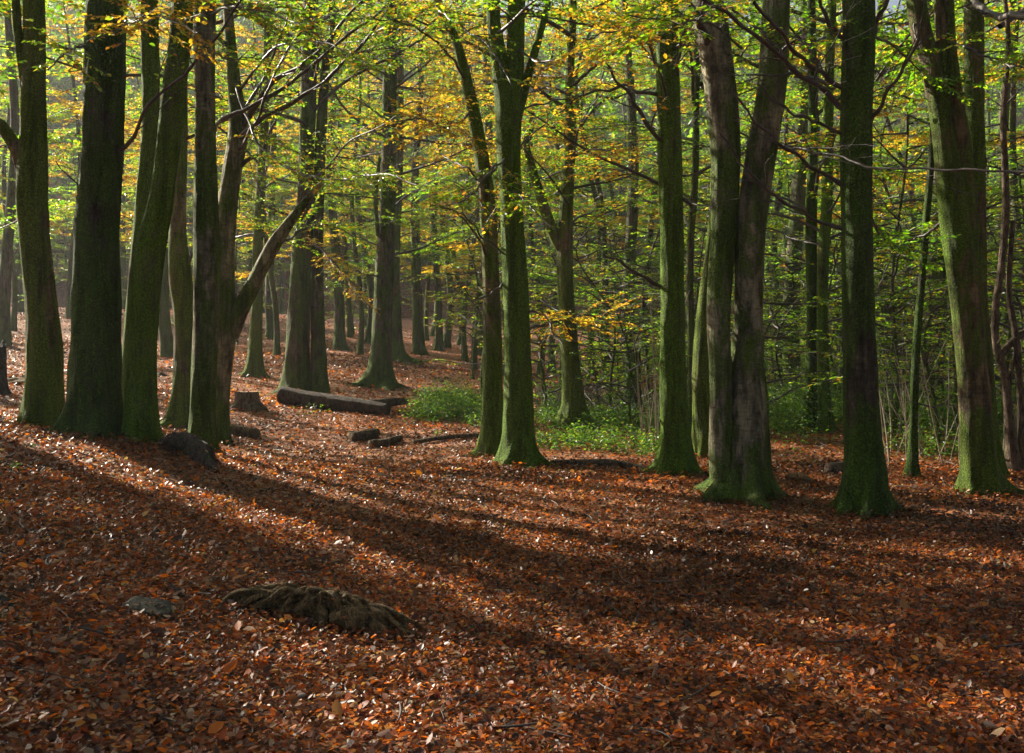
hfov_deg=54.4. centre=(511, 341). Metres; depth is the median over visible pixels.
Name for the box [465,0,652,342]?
beech tree
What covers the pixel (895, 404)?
young tree
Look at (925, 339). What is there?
young tree
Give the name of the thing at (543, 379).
young tree
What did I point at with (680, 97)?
beech tree
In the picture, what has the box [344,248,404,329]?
young tree
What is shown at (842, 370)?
brushwood
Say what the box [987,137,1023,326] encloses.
young tree
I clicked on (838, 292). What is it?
young tree
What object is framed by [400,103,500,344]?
beech tree
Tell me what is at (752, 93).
beech tree
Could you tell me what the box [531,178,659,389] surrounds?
young tree
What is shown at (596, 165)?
beech tree
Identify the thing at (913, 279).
young tree
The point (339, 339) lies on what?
beech tree
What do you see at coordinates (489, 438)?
beech tree
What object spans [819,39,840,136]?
beech tree
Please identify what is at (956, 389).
dead stems
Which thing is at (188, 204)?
young tree
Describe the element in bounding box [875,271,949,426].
young tree
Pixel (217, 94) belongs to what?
beech tree
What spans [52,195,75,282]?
young tree
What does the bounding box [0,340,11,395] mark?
tree stump
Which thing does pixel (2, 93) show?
beech tree
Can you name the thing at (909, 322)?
young tree
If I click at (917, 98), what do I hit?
beech tree
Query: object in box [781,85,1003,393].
young tree
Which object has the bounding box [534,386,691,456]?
ground plants
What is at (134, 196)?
beech tree
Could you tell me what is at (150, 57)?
beech tree
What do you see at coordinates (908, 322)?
young tree
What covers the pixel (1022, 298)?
young tree
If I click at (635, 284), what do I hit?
young tree
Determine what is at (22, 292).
beech tree
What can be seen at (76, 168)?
beech tree
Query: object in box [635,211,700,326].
young tree
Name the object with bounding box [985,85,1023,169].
beech tree
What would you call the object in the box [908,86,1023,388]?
young tree
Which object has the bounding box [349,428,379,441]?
short log
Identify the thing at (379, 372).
beech tree
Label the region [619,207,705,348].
young tree
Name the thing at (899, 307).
young tree
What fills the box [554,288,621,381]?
young tree
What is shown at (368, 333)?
beech tree
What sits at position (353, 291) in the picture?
young tree
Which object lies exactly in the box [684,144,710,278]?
beech tree
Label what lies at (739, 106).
beech tree
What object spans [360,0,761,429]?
beech tree
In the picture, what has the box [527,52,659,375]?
beech tree
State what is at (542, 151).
beech tree
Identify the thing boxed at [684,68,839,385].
beech tree
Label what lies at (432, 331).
beech tree
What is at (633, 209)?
beech tree
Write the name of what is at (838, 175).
beech tree
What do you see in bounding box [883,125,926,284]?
beech tree
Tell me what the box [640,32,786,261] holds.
beech tree
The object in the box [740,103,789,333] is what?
beech tree
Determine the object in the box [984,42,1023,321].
beech tree
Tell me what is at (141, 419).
beech tree
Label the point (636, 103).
beech tree
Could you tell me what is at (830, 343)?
young tree
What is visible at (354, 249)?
beech tree
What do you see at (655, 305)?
young tree
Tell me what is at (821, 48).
beech tree
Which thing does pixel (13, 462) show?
plant
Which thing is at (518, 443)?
beech tree
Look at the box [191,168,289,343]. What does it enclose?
young tree
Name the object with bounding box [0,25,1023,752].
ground
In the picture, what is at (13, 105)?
beech tree
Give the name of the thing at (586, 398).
brushwood
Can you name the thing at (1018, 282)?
young tree
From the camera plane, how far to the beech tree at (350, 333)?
51.85 m
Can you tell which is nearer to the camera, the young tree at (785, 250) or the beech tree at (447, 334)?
the young tree at (785, 250)
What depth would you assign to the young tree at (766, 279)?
33.63 m
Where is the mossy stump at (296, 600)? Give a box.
[220,582,428,643]
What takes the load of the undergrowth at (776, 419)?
on the ground
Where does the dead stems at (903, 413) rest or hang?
on the ground
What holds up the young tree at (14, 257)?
on the ground
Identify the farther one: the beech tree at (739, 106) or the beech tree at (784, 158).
the beech tree at (739, 106)
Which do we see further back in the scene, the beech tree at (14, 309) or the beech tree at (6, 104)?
the beech tree at (6, 104)
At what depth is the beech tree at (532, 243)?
37.70 m
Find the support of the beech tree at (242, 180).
on the ground
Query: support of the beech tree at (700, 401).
on the ground
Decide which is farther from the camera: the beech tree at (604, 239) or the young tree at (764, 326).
the young tree at (764, 326)
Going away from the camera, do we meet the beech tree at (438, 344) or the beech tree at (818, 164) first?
the beech tree at (438, 344)
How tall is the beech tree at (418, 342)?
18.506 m
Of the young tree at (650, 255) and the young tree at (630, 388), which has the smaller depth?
the young tree at (630, 388)
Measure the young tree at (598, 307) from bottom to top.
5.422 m
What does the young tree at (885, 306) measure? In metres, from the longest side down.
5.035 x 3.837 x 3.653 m
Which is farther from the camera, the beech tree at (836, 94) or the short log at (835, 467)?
the beech tree at (836, 94)
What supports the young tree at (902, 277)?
on the ground
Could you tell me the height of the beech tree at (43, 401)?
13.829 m
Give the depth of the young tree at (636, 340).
21.87 m
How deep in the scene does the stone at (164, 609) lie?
5.29 m
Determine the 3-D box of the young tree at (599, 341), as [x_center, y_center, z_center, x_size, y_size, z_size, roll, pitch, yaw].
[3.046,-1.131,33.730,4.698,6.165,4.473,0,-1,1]
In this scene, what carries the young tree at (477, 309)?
on the ground
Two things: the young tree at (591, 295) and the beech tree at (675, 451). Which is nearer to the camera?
the beech tree at (675, 451)
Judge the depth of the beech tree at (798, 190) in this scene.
28.03 m
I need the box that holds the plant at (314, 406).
[298,404,328,413]
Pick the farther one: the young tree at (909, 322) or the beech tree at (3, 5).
the young tree at (909, 322)
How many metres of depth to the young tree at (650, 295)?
47.72 m
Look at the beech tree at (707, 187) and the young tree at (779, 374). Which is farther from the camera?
the beech tree at (707, 187)
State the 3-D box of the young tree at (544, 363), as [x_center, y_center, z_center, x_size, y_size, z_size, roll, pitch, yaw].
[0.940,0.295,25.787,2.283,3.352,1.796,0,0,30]
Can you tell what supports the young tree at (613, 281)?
on the ground
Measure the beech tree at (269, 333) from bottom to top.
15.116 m
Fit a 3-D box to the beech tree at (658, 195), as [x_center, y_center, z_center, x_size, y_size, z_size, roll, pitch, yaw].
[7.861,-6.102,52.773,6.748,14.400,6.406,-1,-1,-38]
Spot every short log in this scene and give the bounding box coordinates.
[230,424,260,438]
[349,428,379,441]
[368,435,402,447]
[824,462,842,473]
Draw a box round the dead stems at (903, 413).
[767,301,1003,464]
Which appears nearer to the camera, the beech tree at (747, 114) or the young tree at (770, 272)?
the young tree at (770, 272)
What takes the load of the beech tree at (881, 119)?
on the ground
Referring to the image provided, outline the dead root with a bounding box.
[157,431,219,472]
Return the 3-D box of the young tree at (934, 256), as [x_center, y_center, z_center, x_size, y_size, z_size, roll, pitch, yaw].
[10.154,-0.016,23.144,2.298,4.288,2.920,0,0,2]
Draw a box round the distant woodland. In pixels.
[0,0,1023,306]
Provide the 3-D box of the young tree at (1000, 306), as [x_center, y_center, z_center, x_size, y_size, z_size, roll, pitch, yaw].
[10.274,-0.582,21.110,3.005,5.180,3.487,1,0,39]
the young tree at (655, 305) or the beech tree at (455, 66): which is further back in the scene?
the beech tree at (455, 66)
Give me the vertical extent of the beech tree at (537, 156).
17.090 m
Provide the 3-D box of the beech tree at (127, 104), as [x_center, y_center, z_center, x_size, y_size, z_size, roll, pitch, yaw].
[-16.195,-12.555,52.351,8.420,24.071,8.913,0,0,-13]
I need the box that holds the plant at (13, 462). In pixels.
[8,461,18,470]
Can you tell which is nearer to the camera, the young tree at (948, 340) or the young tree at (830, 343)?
the young tree at (830, 343)
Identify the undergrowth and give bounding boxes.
[532,324,1023,398]
[766,375,1023,460]
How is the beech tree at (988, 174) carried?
on the ground
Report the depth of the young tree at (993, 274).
25.77 m
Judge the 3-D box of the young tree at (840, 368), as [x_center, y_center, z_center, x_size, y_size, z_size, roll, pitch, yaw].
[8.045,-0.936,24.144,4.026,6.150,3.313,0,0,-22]
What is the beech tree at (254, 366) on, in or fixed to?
on the ground
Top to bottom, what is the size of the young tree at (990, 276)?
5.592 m
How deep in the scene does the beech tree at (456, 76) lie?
101.62 m
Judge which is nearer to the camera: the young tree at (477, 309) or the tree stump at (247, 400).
the tree stump at (247, 400)
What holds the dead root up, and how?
on the ground
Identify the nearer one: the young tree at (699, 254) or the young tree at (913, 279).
the young tree at (913, 279)
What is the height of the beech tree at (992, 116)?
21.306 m
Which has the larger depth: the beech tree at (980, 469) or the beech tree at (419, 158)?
the beech tree at (419, 158)
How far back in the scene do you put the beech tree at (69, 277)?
47.94 m
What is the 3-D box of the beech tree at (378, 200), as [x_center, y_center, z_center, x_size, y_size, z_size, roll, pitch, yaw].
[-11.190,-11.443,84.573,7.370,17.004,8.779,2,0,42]
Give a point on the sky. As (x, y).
(895, 2)
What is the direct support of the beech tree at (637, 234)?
on the ground
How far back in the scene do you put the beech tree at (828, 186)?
18.21 m
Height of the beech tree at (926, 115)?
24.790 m
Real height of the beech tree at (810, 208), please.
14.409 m
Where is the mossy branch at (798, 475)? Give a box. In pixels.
[785,473,818,482]
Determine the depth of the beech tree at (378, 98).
98.27 m
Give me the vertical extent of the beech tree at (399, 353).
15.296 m
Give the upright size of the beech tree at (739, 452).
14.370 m
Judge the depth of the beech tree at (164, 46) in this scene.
62.23 m
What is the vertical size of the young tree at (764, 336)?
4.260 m
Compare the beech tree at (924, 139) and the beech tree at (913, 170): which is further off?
the beech tree at (913, 170)
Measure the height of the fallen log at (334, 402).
0.605 m
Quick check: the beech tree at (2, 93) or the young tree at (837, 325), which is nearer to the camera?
the beech tree at (2, 93)
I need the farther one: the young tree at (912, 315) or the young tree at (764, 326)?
the young tree at (764, 326)
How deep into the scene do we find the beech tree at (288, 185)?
73.59 m
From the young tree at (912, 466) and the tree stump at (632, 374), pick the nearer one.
the young tree at (912, 466)
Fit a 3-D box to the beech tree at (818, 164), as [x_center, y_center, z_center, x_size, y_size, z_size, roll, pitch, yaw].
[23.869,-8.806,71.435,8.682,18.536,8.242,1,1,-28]
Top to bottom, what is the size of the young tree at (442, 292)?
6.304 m
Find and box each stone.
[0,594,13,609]
[120,596,171,619]
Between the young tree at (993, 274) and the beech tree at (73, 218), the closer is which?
the young tree at (993, 274)
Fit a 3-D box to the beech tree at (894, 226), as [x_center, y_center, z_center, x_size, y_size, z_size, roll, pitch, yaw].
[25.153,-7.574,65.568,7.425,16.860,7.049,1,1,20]
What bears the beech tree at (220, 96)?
on the ground
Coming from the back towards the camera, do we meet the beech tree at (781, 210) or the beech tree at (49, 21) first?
the beech tree at (49, 21)
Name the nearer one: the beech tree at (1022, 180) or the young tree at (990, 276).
the young tree at (990, 276)
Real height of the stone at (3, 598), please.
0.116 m
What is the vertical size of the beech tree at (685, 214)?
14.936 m
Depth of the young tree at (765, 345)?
23.87 m
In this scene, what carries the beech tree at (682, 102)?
on the ground
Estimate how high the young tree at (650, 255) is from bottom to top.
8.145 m
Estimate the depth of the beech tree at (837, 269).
65.52 m
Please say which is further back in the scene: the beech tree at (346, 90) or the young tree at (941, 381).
the beech tree at (346, 90)
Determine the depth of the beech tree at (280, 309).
81.77 m
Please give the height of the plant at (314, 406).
0.285 m
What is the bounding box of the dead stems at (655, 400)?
[617,282,690,444]
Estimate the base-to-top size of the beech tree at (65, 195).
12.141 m
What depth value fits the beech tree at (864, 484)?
9.76 m
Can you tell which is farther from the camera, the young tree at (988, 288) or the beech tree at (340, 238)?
the beech tree at (340, 238)
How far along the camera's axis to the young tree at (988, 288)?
33.90 m
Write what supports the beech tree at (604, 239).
on the ground
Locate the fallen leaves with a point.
(532, 588)
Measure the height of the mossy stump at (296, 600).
0.325 m
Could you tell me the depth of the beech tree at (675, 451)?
12.46 m
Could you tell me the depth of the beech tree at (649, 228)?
41.85 m
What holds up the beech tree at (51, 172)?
on the ground
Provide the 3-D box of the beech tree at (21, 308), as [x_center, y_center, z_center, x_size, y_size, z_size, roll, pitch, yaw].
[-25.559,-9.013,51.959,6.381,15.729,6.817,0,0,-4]
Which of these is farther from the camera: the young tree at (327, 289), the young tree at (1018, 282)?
the young tree at (327, 289)
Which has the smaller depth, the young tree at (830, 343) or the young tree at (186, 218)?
the young tree at (830, 343)
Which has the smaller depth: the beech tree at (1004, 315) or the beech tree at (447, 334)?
the beech tree at (1004, 315)
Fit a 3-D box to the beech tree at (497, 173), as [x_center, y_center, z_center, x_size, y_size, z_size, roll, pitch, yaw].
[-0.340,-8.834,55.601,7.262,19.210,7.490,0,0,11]
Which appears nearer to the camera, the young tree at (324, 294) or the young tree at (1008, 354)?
the young tree at (1008, 354)
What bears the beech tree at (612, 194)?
on the ground
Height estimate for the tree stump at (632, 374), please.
1.769 m
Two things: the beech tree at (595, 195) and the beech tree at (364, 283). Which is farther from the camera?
the beech tree at (364, 283)
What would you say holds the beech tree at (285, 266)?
on the ground
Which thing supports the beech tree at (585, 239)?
on the ground
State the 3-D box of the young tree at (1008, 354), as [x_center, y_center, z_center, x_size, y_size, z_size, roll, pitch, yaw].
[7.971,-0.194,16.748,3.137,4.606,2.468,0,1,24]
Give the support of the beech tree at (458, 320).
on the ground
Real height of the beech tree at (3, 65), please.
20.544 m
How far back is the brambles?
21.46 m
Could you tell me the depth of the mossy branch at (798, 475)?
11.77 m
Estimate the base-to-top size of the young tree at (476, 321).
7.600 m
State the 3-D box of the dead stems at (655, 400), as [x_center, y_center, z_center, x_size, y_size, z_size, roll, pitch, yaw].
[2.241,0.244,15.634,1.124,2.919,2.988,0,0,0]
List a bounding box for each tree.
[0,0,58,245]
[0,0,64,426]
[0,0,81,234]
[0,0,85,28]
[0,0,127,346]
[0,0,139,318]
[0,0,346,428]
[0,12,8,96]
[0,13,22,150]
[0,13,76,330]
[0,17,73,225]
[0,18,78,311]
[0,37,46,238]
[0,79,73,305]
[0,219,23,303]
[1,0,276,440]
[46,16,76,149]
[47,0,188,309]
[47,14,291,357]
[47,35,164,246]
[48,116,81,250]
[49,116,131,265]
[49,150,76,277]
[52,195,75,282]
[61,0,485,393]
[120,0,193,444]
[120,162,236,325]
[121,177,193,287]
[122,0,159,407]
[124,0,280,195]
[124,77,192,249]
[125,0,194,171]
[125,0,219,308]
[125,39,194,244]
[126,0,418,377]
[129,0,425,445]
[177,0,331,452]
[186,22,255,214]
[187,23,351,355]
[188,2,298,274]
[189,41,247,186]
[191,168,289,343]
[217,22,345,339]
[218,38,297,312]
[235,209,290,309]
[235,231,264,291]
[236,0,553,390]
[237,195,286,312]
[238,0,424,350]
[247,143,298,313]
[268,23,432,355]
[273,0,506,363]
[274,160,332,275]
[276,9,446,343]
[282,50,430,337]
[282,236,347,320]
[282,244,347,319]
[284,8,433,327]
[286,55,378,273]
[316,30,368,196]
[323,200,374,326]
[324,216,375,333]
[335,128,425,248]
[337,0,557,457]
[338,0,494,354]
[339,24,494,335]
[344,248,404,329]
[346,0,529,347]
[353,30,431,200]
[354,289,367,332]
[355,36,499,350]
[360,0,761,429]
[362,66,406,159]
[369,92,474,340]
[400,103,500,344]
[400,170,540,378]
[401,183,556,396]
[403,48,552,361]
[404,0,562,355]
[407,23,551,370]
[407,79,495,324]
[407,236,472,326]
[416,0,657,470]
[422,5,482,163]
[423,152,479,291]
[434,0,927,425]
[434,7,621,374]
[437,18,550,346]
[439,1,495,176]
[440,161,556,373]
[463,2,625,372]
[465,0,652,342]
[474,118,553,219]
[479,143,646,365]
[487,1,709,386]
[499,176,618,386]
[502,257,605,412]
[502,290,561,402]
[521,0,708,392]
[524,94,562,246]
[525,187,696,416]
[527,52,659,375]
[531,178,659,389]
[533,252,659,403]
[536,229,659,373]
[537,0,1023,433]
[540,53,695,345]
[542,157,618,329]
[547,207,658,397]
[549,0,821,478]
[554,84,659,287]
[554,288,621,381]
[567,261,689,429]
[573,243,642,364]
[575,93,643,238]
[575,243,659,373]
[576,32,709,368]
[576,122,734,404]
[578,63,621,161]
[583,100,628,214]
[596,60,655,164]
[597,175,786,393]
[598,255,695,409]
[599,0,991,433]
[600,0,1023,510]
[611,245,659,358]
[612,231,695,364]
[613,90,710,299]
[614,159,656,322]
[618,249,659,351]
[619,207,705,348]
[622,217,734,362]
[623,65,708,281]
[631,217,786,358]
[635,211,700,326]
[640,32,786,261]
[643,145,708,303]
[652,38,706,153]
[678,30,706,140]
[682,0,902,396]
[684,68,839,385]
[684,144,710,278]
[685,54,790,289]
[687,70,785,204]
[687,216,841,419]
[690,0,1001,519]
[691,0,882,458]
[697,139,782,298]
[702,22,838,287]
[730,227,804,341]
[731,236,783,374]
[732,151,841,352]
[732,240,842,414]
[732,247,840,400]
[732,288,801,343]
[739,81,794,247]
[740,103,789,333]
[741,38,792,125]
[757,0,1023,398]
[764,0,915,389]
[764,191,938,417]
[766,178,895,367]
[766,195,935,404]
[770,108,819,275]
[771,284,838,394]
[780,118,903,279]
[781,84,1014,439]
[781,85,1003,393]
[782,249,898,392]
[783,208,1001,413]
[790,2,935,479]
[790,116,883,287]
[791,2,916,333]
[793,289,842,397]
[801,0,1023,396]
[801,197,910,355]
[804,0,1010,382]
[805,199,1023,447]
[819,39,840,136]
[829,170,1006,414]
[829,223,941,390]
[833,69,919,331]
[833,70,1023,430]
[833,205,932,385]
[835,256,930,380]
[873,0,1023,498]
[873,76,905,227]
[873,144,923,287]
[875,103,932,289]
[875,155,1022,334]
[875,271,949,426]
[876,255,947,382]
[876,269,951,389]
[877,0,1023,472]
[879,53,929,205]
[882,17,963,176]
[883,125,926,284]
[887,0,1023,387]
[890,271,993,393]
[891,0,1023,317]
[891,244,1016,426]
[892,247,1006,391]
[899,38,961,154]
[900,188,1023,436]
[901,111,951,343]
[901,168,1023,414]
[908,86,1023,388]
[910,222,1023,393]
[914,11,1023,294]
[929,197,1023,404]
[931,158,1023,396]
[947,219,1019,363]
[947,221,1023,374]
[955,0,1023,478]
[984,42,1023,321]
[984,43,1023,213]
[985,51,1023,302]
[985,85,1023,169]
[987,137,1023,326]
[987,224,1023,373]
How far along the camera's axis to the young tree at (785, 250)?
33.05 m
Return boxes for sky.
[3,0,1023,49]
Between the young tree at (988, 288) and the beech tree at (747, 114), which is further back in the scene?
the beech tree at (747, 114)
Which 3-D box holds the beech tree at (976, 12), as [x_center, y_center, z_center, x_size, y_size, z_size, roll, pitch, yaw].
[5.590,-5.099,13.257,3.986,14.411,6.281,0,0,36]
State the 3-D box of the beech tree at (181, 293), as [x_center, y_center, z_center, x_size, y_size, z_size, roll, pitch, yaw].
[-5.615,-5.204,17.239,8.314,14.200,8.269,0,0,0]
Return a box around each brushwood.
[473,370,687,418]
[766,343,1023,417]
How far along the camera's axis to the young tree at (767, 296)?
39.64 m
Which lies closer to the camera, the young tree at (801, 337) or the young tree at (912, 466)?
the young tree at (912, 466)
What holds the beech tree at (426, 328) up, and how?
on the ground
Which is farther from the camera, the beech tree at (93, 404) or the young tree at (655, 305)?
the young tree at (655, 305)
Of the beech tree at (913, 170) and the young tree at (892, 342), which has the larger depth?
the beech tree at (913, 170)
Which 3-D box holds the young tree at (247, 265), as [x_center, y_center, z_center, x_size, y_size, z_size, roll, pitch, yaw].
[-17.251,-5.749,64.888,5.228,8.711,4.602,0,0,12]
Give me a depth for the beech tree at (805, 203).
82.29 m
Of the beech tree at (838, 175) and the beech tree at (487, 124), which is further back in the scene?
the beech tree at (838, 175)
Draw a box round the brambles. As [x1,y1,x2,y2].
[399,371,503,435]
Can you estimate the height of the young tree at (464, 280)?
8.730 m
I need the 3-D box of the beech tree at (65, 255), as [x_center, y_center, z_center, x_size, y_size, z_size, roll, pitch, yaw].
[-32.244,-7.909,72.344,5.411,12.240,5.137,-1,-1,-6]
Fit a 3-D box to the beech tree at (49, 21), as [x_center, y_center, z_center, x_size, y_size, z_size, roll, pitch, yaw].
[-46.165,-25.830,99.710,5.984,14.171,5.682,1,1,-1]
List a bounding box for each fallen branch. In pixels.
[551,459,646,467]
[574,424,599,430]
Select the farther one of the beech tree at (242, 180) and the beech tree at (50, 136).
the beech tree at (242, 180)
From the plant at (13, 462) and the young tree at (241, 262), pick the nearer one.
the plant at (13, 462)
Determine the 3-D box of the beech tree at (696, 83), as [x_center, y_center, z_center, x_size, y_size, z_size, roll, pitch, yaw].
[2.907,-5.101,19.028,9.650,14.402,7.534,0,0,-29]
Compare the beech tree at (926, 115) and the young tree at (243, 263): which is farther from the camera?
the beech tree at (926, 115)
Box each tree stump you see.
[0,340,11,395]
[230,391,267,411]
[624,348,642,406]
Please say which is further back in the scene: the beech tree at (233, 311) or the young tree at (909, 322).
the young tree at (909, 322)
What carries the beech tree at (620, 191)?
on the ground
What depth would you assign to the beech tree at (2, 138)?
57.17 m
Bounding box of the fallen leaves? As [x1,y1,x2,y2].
[0,384,1023,752]
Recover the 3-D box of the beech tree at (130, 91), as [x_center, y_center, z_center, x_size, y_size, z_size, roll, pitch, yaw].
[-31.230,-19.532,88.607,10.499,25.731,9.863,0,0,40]
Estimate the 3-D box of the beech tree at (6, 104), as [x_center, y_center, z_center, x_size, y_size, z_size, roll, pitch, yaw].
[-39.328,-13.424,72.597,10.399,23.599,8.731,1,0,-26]
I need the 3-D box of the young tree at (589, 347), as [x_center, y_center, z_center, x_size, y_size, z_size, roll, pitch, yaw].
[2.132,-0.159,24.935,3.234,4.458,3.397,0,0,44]
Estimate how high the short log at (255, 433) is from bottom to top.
0.245 m
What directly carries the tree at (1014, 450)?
on the ground
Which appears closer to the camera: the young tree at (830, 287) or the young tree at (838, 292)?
the young tree at (830, 287)
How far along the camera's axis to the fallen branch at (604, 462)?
13.55 m
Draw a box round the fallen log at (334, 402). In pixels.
[276,386,408,415]
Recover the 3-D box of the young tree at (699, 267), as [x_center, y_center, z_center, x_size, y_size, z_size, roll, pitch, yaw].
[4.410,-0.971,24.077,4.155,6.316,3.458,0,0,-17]
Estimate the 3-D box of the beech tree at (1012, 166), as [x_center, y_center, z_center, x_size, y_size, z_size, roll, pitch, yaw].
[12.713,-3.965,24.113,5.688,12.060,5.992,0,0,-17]
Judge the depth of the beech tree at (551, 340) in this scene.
40.86 m
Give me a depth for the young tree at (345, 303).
56.55 m
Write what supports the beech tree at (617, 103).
on the ground
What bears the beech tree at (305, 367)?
on the ground
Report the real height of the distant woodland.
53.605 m
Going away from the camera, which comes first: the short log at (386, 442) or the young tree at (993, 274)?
the short log at (386, 442)
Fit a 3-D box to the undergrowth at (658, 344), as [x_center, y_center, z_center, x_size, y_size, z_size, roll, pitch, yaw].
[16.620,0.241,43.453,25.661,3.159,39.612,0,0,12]
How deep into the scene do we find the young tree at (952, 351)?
17.84 m
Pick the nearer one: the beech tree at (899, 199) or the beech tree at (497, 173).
the beech tree at (497, 173)
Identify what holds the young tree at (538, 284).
on the ground
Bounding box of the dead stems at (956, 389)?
[921,334,1023,451]
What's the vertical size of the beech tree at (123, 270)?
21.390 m
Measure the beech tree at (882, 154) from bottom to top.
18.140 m
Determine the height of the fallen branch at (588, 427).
0.172 m
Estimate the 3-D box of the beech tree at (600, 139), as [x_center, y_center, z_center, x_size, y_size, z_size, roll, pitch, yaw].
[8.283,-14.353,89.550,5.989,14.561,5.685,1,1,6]
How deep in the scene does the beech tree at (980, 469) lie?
11.09 m
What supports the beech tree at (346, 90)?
on the ground
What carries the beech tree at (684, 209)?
on the ground
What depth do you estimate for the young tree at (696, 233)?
27.87 m
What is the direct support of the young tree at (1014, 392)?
on the ground
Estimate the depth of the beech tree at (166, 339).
32.77 m
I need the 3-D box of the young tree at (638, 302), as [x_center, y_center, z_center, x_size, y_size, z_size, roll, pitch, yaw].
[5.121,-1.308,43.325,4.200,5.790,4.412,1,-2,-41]
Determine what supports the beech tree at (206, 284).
on the ground
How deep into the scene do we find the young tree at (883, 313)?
25.73 m
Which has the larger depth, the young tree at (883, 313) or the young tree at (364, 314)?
the young tree at (364, 314)
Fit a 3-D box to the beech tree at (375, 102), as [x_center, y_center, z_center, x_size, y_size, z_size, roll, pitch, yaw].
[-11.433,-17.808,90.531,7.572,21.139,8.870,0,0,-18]
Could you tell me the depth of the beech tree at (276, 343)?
35.89 m
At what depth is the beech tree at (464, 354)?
43.96 m
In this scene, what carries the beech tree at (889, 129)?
on the ground
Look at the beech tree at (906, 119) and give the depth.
95.40 m
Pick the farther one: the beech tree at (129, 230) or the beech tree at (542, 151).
the beech tree at (542, 151)
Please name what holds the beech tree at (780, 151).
on the ground
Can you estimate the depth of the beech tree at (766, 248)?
60.76 m
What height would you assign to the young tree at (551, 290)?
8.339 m

